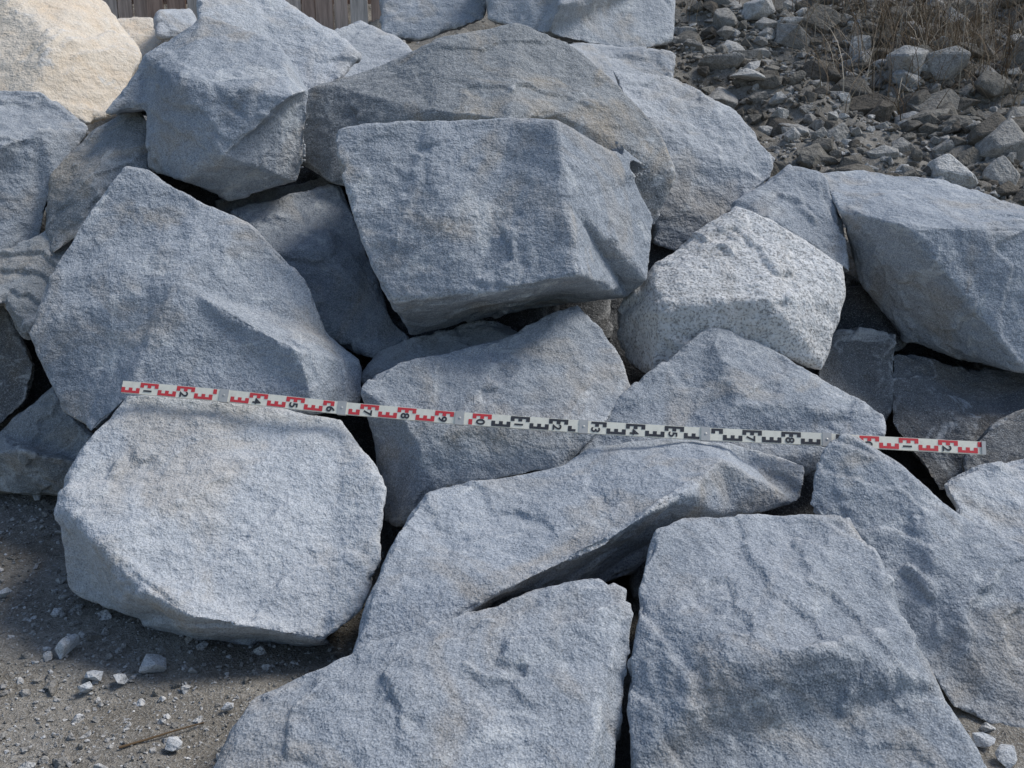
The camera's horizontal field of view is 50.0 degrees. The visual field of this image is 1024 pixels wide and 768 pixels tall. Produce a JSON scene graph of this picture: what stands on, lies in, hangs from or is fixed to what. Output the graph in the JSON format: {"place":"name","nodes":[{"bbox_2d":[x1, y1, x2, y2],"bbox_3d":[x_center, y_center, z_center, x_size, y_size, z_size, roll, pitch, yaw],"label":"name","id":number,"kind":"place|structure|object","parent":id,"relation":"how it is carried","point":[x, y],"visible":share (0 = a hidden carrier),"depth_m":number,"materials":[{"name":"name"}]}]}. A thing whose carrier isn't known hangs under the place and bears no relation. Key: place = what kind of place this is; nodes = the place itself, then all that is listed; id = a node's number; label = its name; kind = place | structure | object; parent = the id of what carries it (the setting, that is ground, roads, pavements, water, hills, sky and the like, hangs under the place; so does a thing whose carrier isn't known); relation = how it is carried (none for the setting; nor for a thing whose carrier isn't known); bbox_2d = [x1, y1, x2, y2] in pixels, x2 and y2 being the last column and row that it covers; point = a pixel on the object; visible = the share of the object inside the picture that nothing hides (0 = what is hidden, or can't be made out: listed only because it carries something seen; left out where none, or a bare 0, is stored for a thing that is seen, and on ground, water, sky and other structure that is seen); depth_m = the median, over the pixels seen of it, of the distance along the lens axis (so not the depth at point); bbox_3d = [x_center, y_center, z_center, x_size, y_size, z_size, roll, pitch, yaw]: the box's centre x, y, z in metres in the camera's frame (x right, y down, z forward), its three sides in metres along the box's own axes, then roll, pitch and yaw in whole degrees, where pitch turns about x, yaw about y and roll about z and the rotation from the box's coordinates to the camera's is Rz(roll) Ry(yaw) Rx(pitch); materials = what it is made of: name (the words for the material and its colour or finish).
{"place":"outdoors","nodes":[
{"label":"outdoors","id":0,"kind":"place"},
{"bbox_2d":[7,211,51,418],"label":"granite boulder","id":1,"kind":"object","parent":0,"point":[41,385],"visible":0.03,"depth_m":4.04,"materials":[{"name":"grey stone"}]},
{"bbox_2d":[0,306,34,423],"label":"granite boulder","id":2,"kind":"object","parent":1,"relation":"on","point":[17,369],"visible":0.87,"depth_m":3.71,"materials":[{"name":"grey stone"}]},
{"bbox_2d":[0,231,73,339],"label":"granite boulder","id":3,"kind":"object","parent":2,"relation":"on","point":[27,268],"visible":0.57,"depth_m":3.64,"materials":[{"name":"grey stone"}]},
{"bbox_2d":[45,112,150,255],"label":"granite boulder","id":4,"kind":"object","parent":3,"relation":"on","point":[89,168],"visible":0.72,"depth_m":3.75,"materials":[{"name":"grey stone"}]},
{"bbox_2d":[0,90,87,248],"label":"granite boulder","id":5,"kind":"object","parent":1,"relation":"on","point":[42,136],"visible":0.84,"depth_m":3.80,"materials":[{"name":"grey stone"}]},
{"bbox_2d":[0,0,1023,767],"bbox_3d":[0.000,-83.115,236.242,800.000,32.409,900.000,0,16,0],"label":"ground","id":6,"kind":"structure","parent":0,"point":[204,678],"depth_m":2.72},
{"bbox_2d":[0,587,11,596],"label":"stone","id":7,"kind":"object","parent":6,"relation":"on","point":[5,592],"visible":1,"depth_m":3.00,"materials":[{"name":"stone"}]},
{"bbox_2d":[33,495,40,500],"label":"stone","id":8,"kind":"object","parent":6,"relation":"on","point":[36,497],"visible":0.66,"depth_m":3.66,"materials":[{"name":"stone"}]},
{"bbox_2d":[0,386,92,495],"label":"granite boulder","id":9,"kind":"object","parent":6,"relation":"on","point":[44,438],"visible":0.73,"depth_m":3.57,"materials":[{"name":"grey stone"}]},
{"bbox_2d":[55,634,79,658],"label":"stone","id":10,"kind":"object","parent":6,"relation":"on","point":[67,644],"visible":1,"depth_m":2.70,"materials":[{"name":"stone"}]},
{"bbox_2d":[0,0,141,124],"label":"granite boulder","id":11,"kind":"object","parent":6,"relation":"on","point":[80,60],"visible":0.89,"depth_m":5.24,"materials":[{"name":"beige stone"}]},
{"bbox_2d":[78,681,92,692],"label":"stone","id":12,"kind":"object","parent":6,"relation":"on","point":[86,687],"visible":1,"depth_m":2.55,"materials":[{"name":"stone"}]},
{"bbox_2d":[84,670,102,680],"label":"stone","id":13,"kind":"object","parent":6,"relation":"on","point":[95,675],"visible":1,"depth_m":2.59,"materials":[{"name":"stone"}]},
{"bbox_2d":[117,17,161,57],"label":"granite boulder","id":14,"kind":"object","parent":6,"relation":"on","point":[140,31],"visible":0.51,"depth_m":7.37,"materials":[{"name":"beige stone"}]},
{"bbox_2d":[139,654,166,673],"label":"stone","id":15,"kind":"object","parent":6,"relation":"on","point":[153,663],"visible":1,"depth_m":2.63,"materials":[{"name":"stone"}]},
{"bbox_2d":[119,722,204,748],"bbox_3d":[-0.758,0.761,2.383,0.183,0.006,0.006,-10,19,-30],"label":"twig","id":16,"kind":"object","parent":6,"relation":"on","point":[136,742],"visible":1,"depth_m":2.37,"materials":[{"name":"brown wood"}]},
{"bbox_2d":[165,736,182,751],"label":"stone","id":17,"kind":"object","parent":6,"relation":"on","point":[173,743],"visible":1,"depth_m":2.33,"materials":[{"name":"stone"}]},
{"bbox_2d":[153,8,196,39],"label":"granite boulder","id":18,"kind":"object","parent":6,"relation":"on","point":[169,24],"visible":0.73,"depth_m":6.78,"materials":[{"name":"grey stone"}]},
{"bbox_2d":[54,395,386,646],"bbox_3d":[-0.794,0.458,3.032,0.939,0.807,0.990,0,16,0],"label":"granite boulder","id":19,"kind":"object","parent":6,"relation":"on","point":[236,523],"visible":0.94,"depth_m":2.78,"materials":[{"name":"grey stone"}]},
{"bbox_2d":[29,166,361,430],"bbox_3d":[-0.990,-0.280,3.496,1.069,0.791,0.912,0,16,0],"label":"granite boulder","id":20,"kind":"object","parent":19,"relation":"on","point":[154,278],"visible":0.9,"depth_m":3.29,"materials":[{"name":"grey stone"}]},
{"bbox_2d":[221,702,233,710],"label":"stone","id":21,"kind":"object","parent":6,"relation":"on","point":[227,706],"visible":1,"depth_m":2.47,"materials":[{"name":"stone"}]},
{"bbox_2d":[103,0,380,29],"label":"board fence","id":22,"kind":"object","parent":6,"relation":"on","point":[322,14],"visible":0.01,"depth_m":8.81,"materials":[{"name":"brown wood"}]},
{"bbox_2d":[315,319,434,465],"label":"granite boulder","id":23,"kind":"object","parent":6,"relation":"on","point":[359,429],"visible":0.04,"depth_m":3.79,"materials":[{"name":"grey stone"}]},
{"bbox_2d":[230,184,408,357],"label":"granite boulder","id":24,"kind":"object","parent":23,"relation":"on","point":[312,237],"visible":0.75,"depth_m":3.68,"materials":[{"name":"grey stone"}]},
{"bbox_2d":[361,321,517,385],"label":"granite boulder","id":25,"kind":"object","parent":23,"relation":"on","point":[439,342],"visible":0.37,"depth_m":3.58,"materials":[{"name":"grey stone"}]},
{"bbox_2d":[336,117,652,334],"bbox_3d":[-0.040,-0.515,3.580,1.017,0.697,1.012,0,16,0],"label":"granite boulder","id":26,"kind":"object","parent":25,"relation":"on","point":[460,221],"visible":1,"depth_m":3.30,"materials":[{"name":"grey stone"}]},
{"bbox_2d":[343,186,612,340],"bbox_3d":[-0.172,-0.502,4.255,1.123,0.736,0.950,0,16,0],"label":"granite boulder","id":27,"kind":"object","parent":23,"relation":"on","point":[597,312],"visible":0.06,"depth_m":4.00,"materials":[{"name":"black stone"}]},
{"bbox_2d":[144,116,321,207],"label":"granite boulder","id":28,"kind":"object","parent":27,"relation":"on","point":[203,196],"visible":0.04,"depth_m":4.16,"materials":[{"name":"black stone"}]},
{"bbox_2d":[196,0,361,89],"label":"granite boulder","id":29,"kind":"object","parent":28,"relation":"on","point":[316,53],"visible":0.47,"depth_m":4.51,"materials":[{"name":"grey stone"}]},
{"bbox_2d":[215,177,342,213],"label":"granite boulder","id":30,"kind":"object","parent":28,"relation":"on","point":[270,194],"visible":0.27,"depth_m":4.01,"materials":[{"name":"black stone"}]},
{"bbox_2d":[106,16,307,200],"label":"granite boulder","id":31,"kind":"object","parent":30,"relation":"on","point":[220,105],"visible":1,"depth_m":3.65,"materials":[{"name":"grey stone"}]},
{"bbox_2d":[302,23,675,223],"bbox_3d":[-0.102,-0.977,4.079,1.354,0.700,0.856,0,16,0],"label":"granite boulder","id":32,"kind":"object","parent":27,"relation":"on","point":[516,70],"visible":0.6,"depth_m":3.86,"materials":[{"name":"grey stone"}]},
{"bbox_2d":[213,578,632,767],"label":"granite boulder","id":33,"kind":"object","parent":6,"relation":"on","point":[533,678],"visible":1,"depth_m":2.15,"materials":[{"name":"grey stone"}]},
{"bbox_2d":[353,438,803,652],"bbox_3d":[0.210,0.479,2.897,1.143,0.624,1.007,0,16,0],"label":"granite boulder","id":34,"kind":"object","parent":33,"relation":"on","point":[604,513],"visible":0.84,"depth_m":2.69,"materials":[{"name":"grey stone"}]},
{"bbox_2d":[121,381,985,454],"bbox_3d":[0.084,0.093,2.943,2.324,0.152,0.054,1,16,4],"label":"measuring staff","id":35,"kind":"object","parent":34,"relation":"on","point":[462,418],"visible":0.98,"depth_m":2.93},
{"bbox_2d":[361,306,629,526],"bbox_3d":[-0.053,0.104,3.394,0.804,0.679,0.852,0,16,0],"label":"granite boulder","id":36,"kind":"object","parent":6,"relation":"on","point":[567,363],"visible":0.91,"depth_m":3.12,"materials":[{"name":"grey stone"}]},
{"bbox_2d":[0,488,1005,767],"bbox_3d":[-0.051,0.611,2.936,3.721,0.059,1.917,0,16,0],"label":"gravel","id":37,"kind":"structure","parent":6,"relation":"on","point":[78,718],"depth_m":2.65,"materials":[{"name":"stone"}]},
{"bbox_2d":[113,673,127,683],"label":"stone","id":38,"kind":"object","parent":37,"relation":"on","point":[121,678],"visible":1,"depth_m":2.58,"materials":[{"name":"stone"}]},
{"bbox_2d":[86,0,1023,278],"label":"rubble","id":39,"kind":"object","parent":6,"relation":"on","point":[998,136],"visible":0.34,"depth_m":7.39,"materials":[{"name":"stone"}]},
{"bbox_2d":[334,20,411,76],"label":"granite boulder","id":40,"kind":"object","parent":39,"relation":"on","point":[374,46],"visible":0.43,"depth_m":6.03,"materials":[{"name":"grey stone"}]},
{"bbox_2d":[379,0,486,41],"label":"granite boulder","id":41,"kind":"object","parent":40,"relation":"on","point":[414,20],"visible":0.88,"depth_m":6.46,"materials":[{"name":"grey stone"}]},
{"bbox_2d":[569,43,675,84],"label":"granite boulder","id":42,"kind":"object","parent":39,"relation":"on","point":[607,59],"visible":0.5,"depth_m":5.97,"materials":[{"name":"grey stone"}]},
{"bbox_2d":[486,0,674,47],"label":"granite boulder","id":43,"kind":"object","parent":42,"relation":"on","point":[635,23],"visible":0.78,"depth_m":6.32,"materials":[{"name":"grey stone"}]},
{"bbox_2d":[629,471,815,599],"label":"granite boulder","id":44,"kind":"object","parent":6,"relation":"on","point":[801,505],"visible":0.05,"depth_m":3.11,"materials":[{"name":"grey stone"}]},
{"bbox_2d":[575,327,885,476],"bbox_3d":[0.635,0.073,3.402,0.949,0.510,0.827,0,16,0],"label":"granite boulder","id":45,"kind":"object","parent":44,"relation":"on","point":[712,377],"visible":0.66,"depth_m":3.13,"materials":[{"name":"grey stone"}]},
{"bbox_2d":[617,206,845,372],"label":"granite boulder","id":46,"kind":"object","parent":45,"relation":"on","point":[764,281],"visible":0.88,"depth_m":3.41,"materials":[{"name":"grey stone"}]},
{"bbox_2d":[730,164,849,272],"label":"granite boulder","id":47,"kind":"object","parent":46,"relation":"on","point":[796,200],"visible":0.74,"depth_m":3.75,"materials":[{"name":"grey stone"}]},
{"bbox_2d":[627,514,986,767],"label":"granite boulder","id":48,"kind":"object","parent":6,"relation":"on","point":[768,641],"visible":1,"depth_m":2.15,"materials":[{"name":"grey stone"}]},
{"bbox_2d":[682,0,1023,122],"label":"dry grass","id":49,"kind":"structure","parent":6,"relation":"on","point":[951,35],"depth_m":7.91,"materials":[{"name":"brown plant"}]},
{"bbox_2d":[809,343,999,469],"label":"granite boulder","id":50,"kind":"object","parent":6,"relation":"on","point":[908,460],"visible":0.02,"depth_m":4.21,"materials":[{"name":"grey stone"}]},
{"bbox_2d":[836,273,906,351],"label":"granite boulder","id":51,"kind":"object","parent":50,"relation":"on","point":[860,308],"visible":0.42,"depth_m":3.95,"materials":[{"name":"grey stone"}]},
{"bbox_2d":[822,170,1023,373],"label":"granite boulder","id":52,"kind":"object","parent":50,"relation":"on","point":[939,265],"visible":0.99,"depth_m":3.63,"materials":[{"name":"grey stone"}]},
{"bbox_2d":[810,433,1023,727],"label":"granite boulder","id":53,"kind":"object","parent":6,"relation":"on","point":[959,584],"visible":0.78,"depth_m":2.63,"materials":[{"name":"grey stone"}]},
{"bbox_2d":[892,354,1023,489],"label":"granite boulder","id":54,"kind":"object","parent":6,"relation":"on","point":[934,399],"visible":0.65,"depth_m":3.63,"materials":[{"name":"grey stone"}]},
{"bbox_2d":[817,327,896,421],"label":"granite boulder","id":55,"kind":"object","parent":54,"relation":"on","point":[858,363],"visible":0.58,"depth_m":3.70,"materials":[{"name":"grey stone"}]},
{"bbox_2d":[971,732,995,747],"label":"stone","id":56,"kind":"object","parent":6,"relation":"on","point":[982,740],"visible":0.98,"depth_m":2.37,"materials":[{"name":"stone"}]},
{"bbox_2d":[944,459,1023,543],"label":"granite boulder","id":57,"kind":"object","parent":6,"relation":"on","point":[990,495],"visible":0.69,"depth_m":3.03,"materials":[{"name":"grey stone"}]},
{"bbox_2d":[961,409,1023,471],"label":"granite boulder","id":58,"kind":"object","parent":57,"relation":"on","point":[1003,437],"visible":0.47,"depth_m":3.31,"materials":[{"name":"grey stone"}]},
{"bbox_2d":[995,744,1016,767],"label":"stone","id":59,"kind":"object","parent":6,"relation":"on","point":[1006,755],"visible":1,"depth_m":2.31,"materials":[{"name":"stone"}]},
{"bbox_2d":[609,242,674,385],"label":"granite boulder","id":60,"kind":"object","parent":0,"point":[633,372],"visible":0.03,"depth_m":4.05,"materials":[{"name":"grey stone"}]},
{"bbox_2d":[613,70,774,250],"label":"granite boulder","id":61,"kind":"object","parent":60,"relation":"on","point":[723,159],"visible":0.77,"depth_m":4.21,"materials":[{"name":"grey stone"}]}
]}

